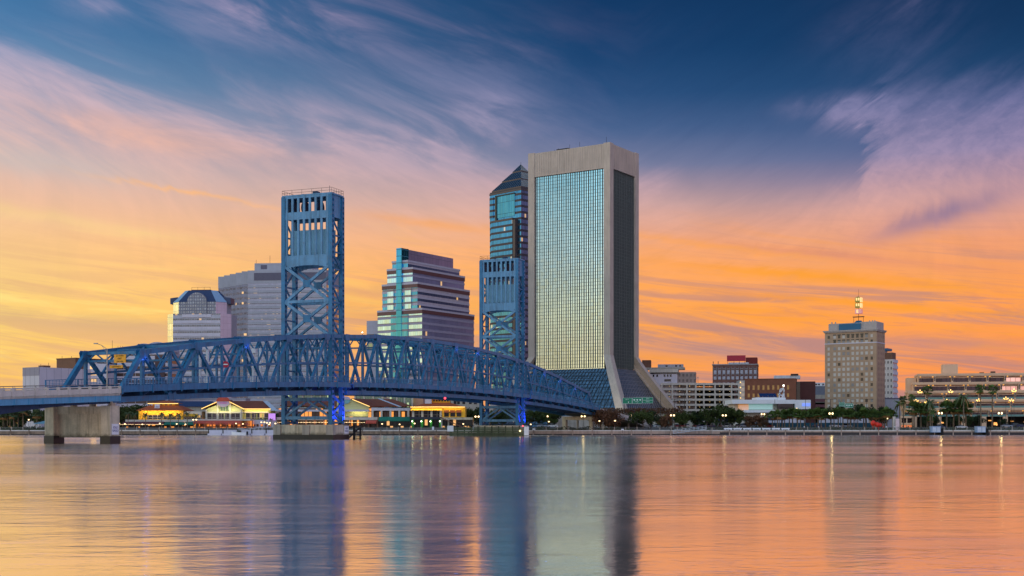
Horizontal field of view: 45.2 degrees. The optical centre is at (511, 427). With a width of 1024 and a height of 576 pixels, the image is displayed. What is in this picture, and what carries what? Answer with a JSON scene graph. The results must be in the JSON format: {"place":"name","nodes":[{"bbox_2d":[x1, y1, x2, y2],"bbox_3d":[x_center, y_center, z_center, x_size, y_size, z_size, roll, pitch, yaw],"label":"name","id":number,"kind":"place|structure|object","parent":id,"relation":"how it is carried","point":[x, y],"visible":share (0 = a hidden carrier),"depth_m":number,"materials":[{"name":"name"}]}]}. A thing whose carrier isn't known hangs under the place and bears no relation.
{"place":"outdoors","nodes":[
{"label":"outdoors","id":0,"kind":"place"},
{"bbox_2d":[0,435,1023,575],"bbox_3d":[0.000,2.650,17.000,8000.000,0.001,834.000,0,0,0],"label":"river","id":1,"kind":"structure","parent":0,"point":[579,505],"depth_m":41.71,"materials":[{"name":"orange liquid"}]},
{"bbox_2d":[0,430,463,434],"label":"seawall","id":2,"kind":"object","parent":1,"relation":"in","point":[205,432],"visible":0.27,"depth_m":431.70,"materials":[{"name":"concrete"}]},
{"bbox_2d":[232,428,247,434],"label":"motor boat","id":3,"kind":"object","parent":1,"relation":"on","point":[238,432],"visible":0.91,"depth_m":422.24,"materials":[{"name":"white plastic"}]},
{"bbox_2d":[208,429,272,434],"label":"floating dock","id":4,"kind":"object","parent":1,"relation":"on","point":[250,432],"visible":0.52,"depth_m":427.10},
{"bbox_2d":[0,185,648,442],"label":"lift bridge","id":5,"kind":"structure","parent":1,"relation":"in","point":[312,249],"depth_m":277.46,"materials":[{"name":"metal"}]},
{"bbox_2d":[94,343,107,388],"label":"cobra street lamp","id":6,"kind":"object","parent":5,"relation":"on","point":[106,366],"visible":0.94,"depth_m":204.45,"materials":[{"name":"metal"}]},
{"bbox_2d":[199,350,209,382],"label":"warning gate","id":7,"kind":"structure","parent":5,"relation":"on","point":[200,364],"depth_m":233.51,"materials":[{"name":"white metal"}]},
{"bbox_2d":[250,348,262,381],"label":"warning gate","id":8,"kind":"structure","parent":5,"relation":"on","point":[254,350],"depth_m":250.41,"materials":[{"name":"white metal"}]},
{"bbox_2d":[349,425,361,438],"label":"timber fender","id":9,"kind":"object","parent":1,"relation":"in","point":[355,431],"visible":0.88,"depth_m":279.74,"materials":[{"name":"wood"}]},
{"bbox_2d":[447,425,528,435],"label":"long timber fender","id":10,"kind":"object","parent":1,"relation":"in","point":[491,429],"visible":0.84,"depth_m":379.39,"materials":[{"name":"grey"}]},
{"bbox_2d":[465,430,719,434],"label":"seawall","id":11,"kind":"object","parent":1,"relation":"in","point":[603,432],"visible":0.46,"depth_m":431.70,"materials":[{"name":"concrete"}]},
{"bbox_2d":[720,430,1023,434],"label":"seawall","id":12,"kind":"object","parent":1,"relation":"in","point":[860,432],"visible":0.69,"depth_m":431.50,"materials":[{"name":"concrete"}]},
{"bbox_2d":[929,426,943,434],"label":"dock cabinet","id":13,"kind":"object","parent":1,"relation":"in","point":[939,429],"visible":0.93,"depth_m":429.00,"materials":[{"name":"metal"}]},
{"bbox_2d":[974,426,988,434],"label":"dock cabinet","id":14,"kind":"object","parent":1,"relation":"in","point":[984,429],"visible":0.93,"depth_m":429.00,"materials":[{"name":"metal"}]},
{"bbox_2d":[2,427,1021,429],"bbox_3d":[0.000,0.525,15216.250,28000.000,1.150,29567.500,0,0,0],"label":"ground","id":15,"kind":"structure","parent":0,"point":[121,428],"depth_m":507.17,"materials":[{"name":"grey concrete"}]},
{"bbox_2d":[18,410,28,427],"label":"sabal palm","id":16,"kind":"object","parent":15,"relation":"on","point":[24,412],"visible":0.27,"depth_m":511.78,"materials":[{"name":"green plant"}]},
{"bbox_2d":[14,411,33,427],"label":"oak tree","id":17,"kind":"object","parent":15,"relation":"on","point":[26,418],"visible":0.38,"depth_m":559.80,"materials":[{"name":"green plant"}]},
{"bbox_2d":[31,409,43,422],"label":"sabal palm","id":18,"kind":"object","parent":15,"relation":"on","point":[36,412],"visible":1,"depth_m":507.10,"materials":[{"name":"green plant"}]},
{"bbox_2d":[23,363,90,427],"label":"concert hall","id":19,"kind":"structure","parent":15,"relation":"on","point":[35,376],"depth_m":605.32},
{"bbox_2d":[57,356,108,368],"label":"fly tower","id":20,"kind":"structure","parent":15,"relation":"on","point":[71,362],"depth_m":664.13,"materials":[{"name":"beige concrete"}]},
{"bbox_2d":[83,362,116,405],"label":"stair lit block","id":21,"kind":"structure","parent":15,"relation":"on","point":[100,365],"depth_m":625.50,"materials":[{"name":"grey concrete"}]},
{"bbox_2d":[120,405,134,427],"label":"oak tree","id":22,"kind":"object","parent":15,"relation":"on","point":[123,415],"visible":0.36,"depth_m":559.71,"materials":[{"name":"green plant"}]},
{"bbox_2d":[113,342,179,426],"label":"striped office block","id":23,"kind":"structure","parent":15,"relation":"on","point":[137,373],"depth_m":640.00,"materials":[{"name":"grey stone"}]},
{"bbox_2d":[123,401,205,427],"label":"restaurant pavilion","id":24,"kind":"structure","parent":15,"relation":"on","point":[159,407],"depth_m":519.94,"materials":[{"name":"yellow tile"}]},
{"bbox_2d":[0,407,334,426],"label":"trees","id":25,"kind":"object","parent":15,"relation":"on","point":[20,423],"visible":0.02,"depth_m":636.61,"materials":[{"name":"green plant"}]},
{"bbox_2d":[175,401,214,411],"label":"hall","id":26,"kind":"structure","parent":15,"relation":"on","point":[195,405],"depth_m":620.93,"materials":[{"name":"metal"}]},
{"bbox_2d":[168,287,236,397],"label":"gabled tower","id":27,"kind":"structure","parent":15,"relation":"on","point":[200,314],"depth_m":750.50,"materials":[{"name":"concrete"}]},
{"bbox_2d":[180,398,250,401],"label":"white slab block","id":28,"kind":"structure","parent":15,"relation":"on","point":[215,399],"depth_m":679.80,"materials":[{"name":"white concrete"}]},
{"bbox_2d":[193,397,279,427],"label":"gabled food hall","id":29,"kind":"structure","parent":15,"relation":"on","point":[223,410],"depth_m":519.90,"materials":[{"name":"yellow paint"}]},
{"bbox_2d":[218,263,338,419],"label":"grey office tower","id":30,"kind":"structure","parent":15,"relation":"on","point":[255,294],"depth_m":948.54,"materials":[{"name":"grey concrete"}]},
{"bbox_2d":[277,395,424,427],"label":"long food hall","id":31,"kind":"structure","parent":15,"relation":"on","point":[359,410],"depth_m":528.00,"materials":[{"name":"brown tile"}]},
{"bbox_2d":[367,321,377,407],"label":"annex block","id":32,"kind":"structure","parent":15,"relation":"on","point":[372,328],"depth_m":730.06,"materials":[{"name":"grey concrete"}]},
{"bbox_2d":[377,248,474,407],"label":"stepped office block","id":33,"kind":"structure","parent":15,"relation":"on","point":[425,295],"depth_m":713.70,"materials":[{"name":"white stone"}]},
{"bbox_2d":[410,399,473,427],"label":"restaurant pavilion","id":34,"kind":"structure","parent":15,"relation":"on","point":[430,413],"depth_m":519.40,"materials":[{"name":"yellow tile"}]},
{"bbox_2d":[450,401,480,425],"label":"block","id":35,"kind":"structure","parent":15,"relation":"on","point":[467,405],"depth_m":640.00,"materials":[{"name":"concrete"}]},
{"bbox_2d":[466,407,478,421],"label":"oak tree","id":36,"kind":"object","parent":15,"relation":"on","point":[470,413],"visible":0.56,"depth_m":538.36,"materials":[{"name":"green plant"}]},
{"bbox_2d":[483,410,501,425],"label":"oak tree","id":37,"kind":"object","parent":15,"relation":"on","point":[495,417],"visible":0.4,"depth_m":558.66,"materials":[{"name":"green plant"}]},
{"bbox_2d":[496,408,513,424],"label":"oak tree","id":38,"kind":"object","parent":15,"relation":"on","point":[505,416],"visible":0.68,"depth_m":559.31,"materials":[{"name":"green plant"}]},
{"bbox_2d":[489,165,527,390],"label":"pyramid tower","id":39,"kind":"structure","parent":15,"relation":"on","point":[508,207],"depth_m":853.86,"materials":[{"name":"blue glass"}]},
{"bbox_2d":[0,426,1023,429],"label":"shrubbery","id":40,"kind":"object","parent":15,"relation":"on","point":[538,428],"visible":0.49,"depth_m":455.10,"materials":[{"name":"green plant"}]},
{"bbox_2d":[520,410,539,427],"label":"oak tree","id":41,"kind":"object","parent":15,"relation":"on","point":[528,414],"visible":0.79,"depth_m":529.28,"materials":[{"name":"green plant"}]},
{"bbox_2d":[533,411,544,423],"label":"oak tree","id":42,"kind":"object","parent":15,"relation":"on","point":[539,419],"visible":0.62,"depth_m":530.36,"materials":[{"name":"green plant"}]},
{"bbox_2d":[541,412,557,427],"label":"oak tree","id":43,"kind":"object","parent":15,"relation":"on","point":[549,418],"visible":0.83,"depth_m":526.33,"materials":[{"name":"green plant"}]},
{"bbox_2d":[555,416,595,427],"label":"bridge abutment","id":44,"kind":"object","parent":15,"relation":"on","point":[582,423],"visible":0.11,"depth_m":540.00,"materials":[{"name":"concrete"}]},
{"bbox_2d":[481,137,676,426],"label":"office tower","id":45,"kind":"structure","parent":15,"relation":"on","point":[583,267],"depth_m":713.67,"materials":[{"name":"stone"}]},
{"bbox_2d":[592,409,610,428],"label":"bare tree","id":46,"kind":"object","parent":15,"relation":"on","point":[595,417],"visible":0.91,"depth_m":446.22,"materials":[{"name":"brown plant"}]},
{"bbox_2d":[599,409,619,428],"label":"bare tree","id":47,"kind":"object","parent":15,"relation":"on","point":[610,413],"visible":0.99,"depth_m":444.72,"materials":[{"name":"brown plant"}]},
{"bbox_2d":[606,412,624,426],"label":"bare tree","id":48,"kind":"object","parent":15,"relation":"on","point":[619,420],"visible":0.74,"depth_m":448.53,"materials":[{"name":"brown plant"}]},
{"bbox_2d":[628,411,642,428],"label":"oak tree","id":49,"kind":"object","parent":15,"relation":"on","point":[636,422],"visible":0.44,"depth_m":475.35,"materials":[{"name":"green plant"}]},
{"bbox_2d":[623,396,652,427],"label":"road sign gantry","id":50,"kind":"object","parent":15,"relation":"on","point":[637,400],"visible":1,"depth_m":560.00,"materials":[{"name":"green metal"}]},
{"bbox_2d":[632,409,653,428],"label":"oak tree","id":51,"kind":"object","parent":15,"relation":"on","point":[643,416],"visible":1,"depth_m":468.97,"materials":[{"name":"green plant"}]},
{"bbox_2d":[596,413,693,427],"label":"planted bank","id":52,"kind":"structure","parent":15,"relation":"on","point":[689,422],"depth_m":579.50,"materials":[{"name":"plant"}]},
{"bbox_2d":[603,407,683,414],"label":"hedge","id":53,"kind":"object","parent":52,"relation":"on","point":[677,410],"visible":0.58,"depth_m":579.03,"materials":[{"name":"brown plant"}]},
{"bbox_2d":[647,410,660,428],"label":"oak tree","id":54,"kind":"object","parent":15,"relation":"on","point":[655,419],"visible":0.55,"depth_m":473.75,"materials":[{"name":"green plant"}]},
{"bbox_2d":[660,414,673,427],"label":"bare tree","id":55,"kind":"object","parent":15,"relation":"on","point":[667,418],"visible":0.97,"depth_m":506.81,"materials":[{"name":"brown plant"}]},
{"bbox_2d":[642,360,695,412],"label":"rooftop villa block","id":56,"kind":"structure","parent":15,"relation":"on","point":[665,373],"depth_m":777.57,"materials":[{"name":"concrete"}]},
{"bbox_2d":[673,413,687,427],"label":"oak tree","id":57,"kind":"object","parent":15,"relation":"on","point":[679,419],"visible":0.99,"depth_m":512.25,"materials":[{"name":"green plant"}]},
{"bbox_2d":[675,410,696,426],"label":"oak tree","id":58,"kind":"object","parent":15,"relation":"on","point":[688,414],"visible":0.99,"depth_m":513.35,"materials":[{"name":"green plant"}]},
{"bbox_2d":[689,411,702,426],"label":"oak tree","id":59,"kind":"object","parent":15,"relation":"on","point":[697,417],"visible":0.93,"depth_m":516.74,"materials":[{"name":"green plant"}]},
{"bbox_2d":[661,380,744,422],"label":"parking garage","id":60,"kind":"structure","parent":15,"relation":"on","point":[709,395],"depth_m":773.07,"materials":[{"name":"concrete"}]},
{"bbox_2d":[698,407,717,427],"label":"oak tree","id":61,"kind":"object","parent":15,"relation":"on","point":[706,413],"visible":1,"depth_m":512.45,"materials":[{"name":"green plant"}]},
{"bbox_2d":[712,403,735,427],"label":"oak tree","id":62,"kind":"object","parent":15,"relation":"on","point":[720,411],"visible":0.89,"depth_m":513.80,"materials":[{"name":"green plant"}]},
{"bbox_2d":[723,407,743,427],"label":"oak tree","id":63,"kind":"object","parent":15,"relation":"on","point":[732,417],"visible":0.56,"depth_m":518.14,"materials":[{"name":"green plant"}]},
{"bbox_2d":[712,355,758,398],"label":"brick hotel","id":64,"kind":"structure","parent":15,"relation":"on","point":[732,372],"depth_m":803.69,"materials":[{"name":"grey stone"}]},
{"bbox_2d":[728,408,747,424],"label":"oak tree","id":65,"kind":"object","parent":15,"relation":"on","point":[738,419],"visible":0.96,"depth_m":516.38,"materials":[{"name":"green plant"}]},
{"bbox_2d":[743,416,756,427],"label":"bare tree","id":66,"kind":"object","parent":15,"relation":"on","point":[749,420],"visible":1,"depth_m":511.15,"materials":[{"name":"brown plant"}]},
{"bbox_2d":[752,415,762,426],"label":"bare tree","id":67,"kind":"object","parent":15,"relation":"on","point":[756,422],"visible":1,"depth_m":512.40,"materials":[{"name":"brown plant"}]},
{"bbox_2d":[756,416,769,427],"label":"bare tree","id":68,"kind":"object","parent":15,"relation":"on","point":[763,421],"visible":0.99,"depth_m":511.33,"materials":[{"name":"brown plant"}]},
{"bbox_2d":[725,385,810,427],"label":"white museum","id":69,"kind":"structure","parent":15,"relation":"on","point":[762,404],"depth_m":600.80,"materials":[{"name":"concrete"}]},
{"bbox_2d":[771,408,782,427],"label":"sabal palm","id":70,"kind":"object","parent":15,"relation":"on","point":[776,413],"visible":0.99,"depth_m":505.27,"materials":[{"name":"green plant"}]},
{"bbox_2d":[744,374,814,422],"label":"brown brick block","id":71,"kind":"structure","parent":15,"relation":"on","point":[796,390],"depth_m":665.31,"materials":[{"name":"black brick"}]},
{"bbox_2d":[786,407,795,427],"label":"sabal palm","id":72,"kind":"object","parent":15,"relation":"on","point":[790,411],"visible":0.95,"depth_m":509.07,"materials":[{"name":"green plant"}]},
{"bbox_2d":[792,408,803,427],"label":"sabal palm","id":73,"kind":"object","parent":15,"relation":"on","point":[796,410],"visible":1,"depth_m":505.33,"materials":[{"name":"green plant"}]},
{"bbox_2d":[743,417,873,427],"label":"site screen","id":74,"kind":"object","parent":15,"relation":"on","point":[860,423],"visible":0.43,"depth_m":545.00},
{"bbox_2d":[812,406,824,424],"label":"sabal palm","id":75,"kind":"object","parent":15,"relation":"on","point":[817,410],"visible":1,"depth_m":509.06,"materials":[{"name":"green plant"}]},
{"bbox_2d":[815,383,824,398],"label":"building","id":76,"kind":"structure","parent":15,"relation":"on","point":[819,390],"depth_m":760.30,"materials":[{"name":"concrete"}]},
{"bbox_2d":[815,399,824,422],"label":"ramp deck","id":77,"kind":"structure","parent":15,"relation":"on","point":[820,403],"depth_m":700.00,"materials":[{"name":"concrete"}]},
{"bbox_2d":[832,407,841,427],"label":"sabal palm","id":78,"kind":"object","parent":15,"relation":"on","point":[836,410],"visible":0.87,"depth_m":509.51,"materials":[{"name":"green plant"}]},
{"bbox_2d":[837,407,848,427],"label":"sabal palm","id":79,"kind":"object","parent":15,"relation":"on","point":[841,413],"visible":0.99,"depth_m":504.90,"materials":[{"name":"green plant"}]},
{"bbox_2d":[839,402,852,427],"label":"road sign gantry","id":80,"kind":"object","parent":15,"relation":"on","point":[846,405],"visible":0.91,"depth_m":540.00,"materials":[{"name":"green metal"}]},
{"bbox_2d":[845,408,855,428],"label":"sabal palm","id":81,"kind":"object","parent":15,"relation":"on","point":[851,411],"visible":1,"depth_m":505.12,"materials":[{"name":"green plant"}]},
{"bbox_2d":[823,320,886,425],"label":"masonry tower","id":82,"kind":"structure","parent":15,"relation":"on","point":[855,361],"depth_m":657.23,"materials":[{"name":"beige brick"}]},
{"bbox_2d":[828,388,872,407],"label":"window","id":83,"kind":"structure","parent":82,"relation":"in","point":[857,389],"depth_m":657.05,"materials":[{"name":"grey glass"}]},
{"bbox_2d":[853,289,863,322],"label":"roof beacon","id":84,"kind":"object","parent":82,"relation":"on","point":[858,304],"visible":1,"depth_m":661.10,"materials":[{"name":"yellow"}]},
{"bbox_2d":[878,334,883,406],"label":"side window","id":85,"kind":"structure","parent":82,"relation":"in","point":[878,334],"depth_m":657.21,"materials":[{"name":"black glass"}]},
{"bbox_2d":[852,404,873,416],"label":"oak tree","id":86,"kind":"object","parent":15,"relation":"on","point":[857,407],"visible":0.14,"depth_m":561.13,"materials":[{"name":"green plant"}]},
{"bbox_2d":[858,406,867,426],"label":"sabal palm","id":87,"kind":"object","parent":15,"relation":"on","point":[863,409],"visible":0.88,"depth_m":517.16,"materials":[{"name":"green plant"}]},
{"bbox_2d":[866,409,878,427],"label":"sabal palm","id":88,"kind":"object","parent":15,"relation":"on","point":[873,413],"visible":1,"depth_m":505.20,"materials":[{"name":"green plant"}]},
{"bbox_2d":[880,405,892,424],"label":"sabal palm","id":89,"kind":"object","parent":15,"relation":"on","point":[886,410],"visible":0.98,"depth_m":504.94,"materials":[{"name":"green plant"}]},
{"bbox_2d":[885,348,897,397],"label":"pale office tower","id":90,"kind":"structure","parent":15,"relation":"on","point":[891,374],"depth_m":731.73,"materials":[{"name":"white concrete"}]},
{"bbox_2d":[885,398,900,426],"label":"grey block","id":91,"kind":"structure","parent":15,"relation":"on","point":[890,403],"depth_m":690.00,"materials":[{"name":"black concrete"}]},
{"bbox_2d":[893,401,906,418],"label":"date palm","id":92,"kind":"object","parent":15,"relation":"on","point":[899,404],"visible":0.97,"depth_m":505.81,"materials":[{"name":"green plant"}]},
{"bbox_2d":[899,395,907,426],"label":"tall fan palm","id":93,"kind":"object","parent":15,"relation":"on","point":[902,398],"visible":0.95,"depth_m":515.79,"materials":[{"name":"green plant"}]},
{"bbox_2d":[906,400,921,427],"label":"sabal palm","id":94,"kind":"object","parent":15,"relation":"on","point":[914,404],"visible":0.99,"depth_m":511.09,"materials":[{"name":"green plant"}]},
{"bbox_2d":[921,385,932,427],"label":"tall fan palm","id":95,"kind":"object","parent":15,"relation":"on","point":[927,387],"visible":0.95,"depth_m":515.63,"materials":[{"name":"green plant"}]},
{"bbox_2d":[919,403,935,427],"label":"sabal palm","id":96,"kind":"object","parent":15,"relation":"on","point":[922,408],"visible":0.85,"depth_m":511.04,"materials":[{"name":"green plant"}]},
{"bbox_2d":[923,398,936,425],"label":"date palm","id":97,"kind":"object","parent":15,"relation":"on","point":[929,402],"visible":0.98,"depth_m":507.37,"materials":[{"name":"green plant"}]},
{"bbox_2d":[938,399,954,426],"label":"sabal palm","id":98,"kind":"object","parent":15,"relation":"on","point":[945,403],"visible":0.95,"depth_m":510.85,"materials":[{"name":"green plant"}]},
{"bbox_2d":[946,401,962,426],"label":"sabal palm","id":99,"kind":"object","parent":15,"relation":"on","point":[949,412],"visible":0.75,"depth_m":512.20,"materials":[{"name":"green plant"}]},
{"bbox_2d":[951,398,968,424],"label":"sabal palm","id":100,"kind":"object","parent":15,"relation":"on","point":[959,408],"visible":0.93,"depth_m":510.94,"materials":[{"name":"green plant"}]},
{"bbox_2d":[900,364,1023,427],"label":"terraced hotel","id":101,"kind":"structure","parent":15,"relation":"on","point":[946,380],"depth_m":583.00,"materials":[{"name":"beige concrete"}]},
{"bbox_2d":[955,393,971,425],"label":"date palm","id":102,"kind":"object","parent":15,"relation":"on","point":[963,398],"visible":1,"depth_m":507.78,"materials":[{"name":"green plant"}]},
{"bbox_2d":[957,401,974,425],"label":"sabal palm","id":103,"kind":"object","parent":15,"relation":"on","point":[971,410],"visible":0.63,"depth_m":514.74,"materials":[{"name":"green plant"}]},
{"bbox_2d":[961,415,973,427],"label":"oak tree","id":104,"kind":"object","parent":15,"relation":"on","point":[970,419],"visible":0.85,"depth_m":546.60,"materials":[{"name":"green plant"}]},
{"bbox_2d":[973,384,985,425],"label":"tall fan palm","id":105,"kind":"object","parent":15,"relation":"on","point":[980,388],"visible":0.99,"depth_m":505.76,"materials":[{"name":"green plant"}]},
{"bbox_2d":[974,415,985,425],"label":"oak tree","id":106,"kind":"object","parent":15,"relation":"on","point":[976,420],"visible":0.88,"depth_m":549.49,"materials":[{"name":"green plant"}]},
{"bbox_2d":[986,385,997,426],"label":"tall fan palm","id":107,"kind":"object","parent":15,"relation":"on","point":[992,392],"visible":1,"depth_m":511.73,"materials":[{"name":"green plant"}]},
{"bbox_2d":[0,0,1023,405],"label":"sky","id":108,"kind":"structure","parent":0,"point":[797,157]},
{"bbox_2d":[724,428,789,429],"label":"water barrier","id":109,"kind":"object","parent":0,"point":[757,428],"visible":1,"depth_m":430.85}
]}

